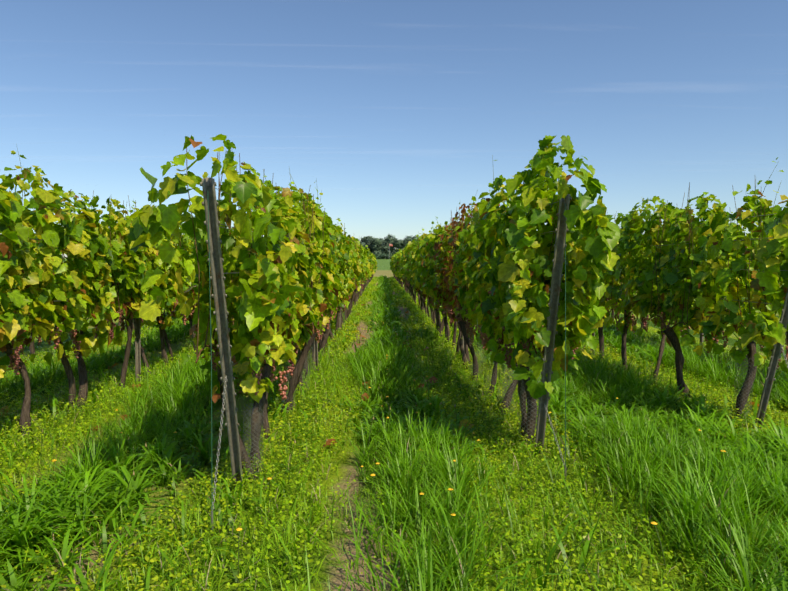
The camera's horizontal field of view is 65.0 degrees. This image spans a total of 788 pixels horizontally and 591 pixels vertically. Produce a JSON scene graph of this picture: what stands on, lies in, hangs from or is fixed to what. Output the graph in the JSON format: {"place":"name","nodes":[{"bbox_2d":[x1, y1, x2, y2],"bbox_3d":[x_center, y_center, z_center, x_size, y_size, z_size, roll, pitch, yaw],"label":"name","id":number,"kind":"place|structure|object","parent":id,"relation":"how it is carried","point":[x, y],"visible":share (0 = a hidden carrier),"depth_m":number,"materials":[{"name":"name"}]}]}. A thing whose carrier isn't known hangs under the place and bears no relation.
{"place":"outdoors","nodes":[
{"label":"outdoors","id":0,"kind":"place"},
{"bbox_2d":[0,134,787,478],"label":"vine","id":1,"kind":"object","parent":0,"point":[268,308],"depth_m":4.94,"materials":[{"name":"green plant"}]},
{"bbox_2d":[0,258,787,590],"bbox_3d":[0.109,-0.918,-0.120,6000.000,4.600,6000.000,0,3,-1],"label":"ground","id":2,"kind":"structure","parent":0,"point":[344,470],"depth_m":3.64,"materials":[{"name":"green plant"}]},
{"bbox_2d":[252,234,419,258],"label":"distant tree","id":3,"kind":"object","parent":2,"relation":"on","point":[377,248],"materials":[{"name":"green plant"}]},
{"bbox_2d":[0,290,758,446],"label":"fallen leaves","id":4,"kind":"object","parent":2,"relation":"on","point":[431,379],"visible":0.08,"depth_m":6.04,"materials":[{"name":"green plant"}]},
{"bbox_2d":[41,295,731,590],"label":"flower stems","id":5,"kind":"object","parent":2,"relation":"on","point":[421,495],"visible":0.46,"depth_m":3.73,"materials":[{"name":"green plant"}]},
{"bbox_2d":[207,190,565,470],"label":"anchor tie wires","id":6,"kind":"object","parent":2,"relation":"on","point":[565,339],"visible":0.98,"depth_m":3.80,"materials":[{"name":"grey metal"}]},
{"bbox_2d":[42,293,730,539],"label":"dandelion heads","id":7,"kind":"object","parent":2,"relation":"on","point":[421,493],"visible":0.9,"depth_m":3.73,"materials":[{"name":"yellow plant"}]},
{"bbox_2d":[134,178,787,489],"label":"trellis posts","id":8,"kind":"object","parent":2,"relation":"on","point":[221,313],"visible":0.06,"depth_m":3.81,"materials":[{"name":"wood"}]},
{"bbox_2d":[11,185,787,369],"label":"trellis wires","id":9,"kind":"object","parent":8,"relation":"attached to","point":[496,243],"visible":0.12,"depth_m":5.08,"materials":[{"name":"grey metal"}]},
{"bbox_2d":[211,344,787,534],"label":"anchor chains","id":10,"kind":"object","parent":8,"relation":"attached to","point":[212,527],"visible":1,"depth_m":3.36,"materials":[{"name":"grey metal"}]},
{"bbox_2d":[241,302,755,479],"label":"trunk guards","id":11,"kind":"object","parent":2,"relation":"on","point":[309,364],"visible":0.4,"depth_m":5.41,"materials":[{"name":"grey"}]},
{"bbox_2d":[0,0,787,256],"label":"sky","id":12,"kind":"structure","parent":0,"point":[518,54],"materials":[{"name":"blue"}]},
{"bbox_2d":[3,1,787,189],"bbox_3d":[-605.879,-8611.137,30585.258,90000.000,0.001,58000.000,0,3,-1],"label":"cloud","id":13,"kind":"structure","parent":0,"point":[383,108],"depth_m":26175.02,"materials":[{"name":"white"}]},
{"bbox_2d":[8,277,787,399],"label":"grape bunches","id":14,"kind":"object","parent":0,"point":[16,355],"visible":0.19,"depth_m":5.56,"materials":[{"name":"food"}]}
]}

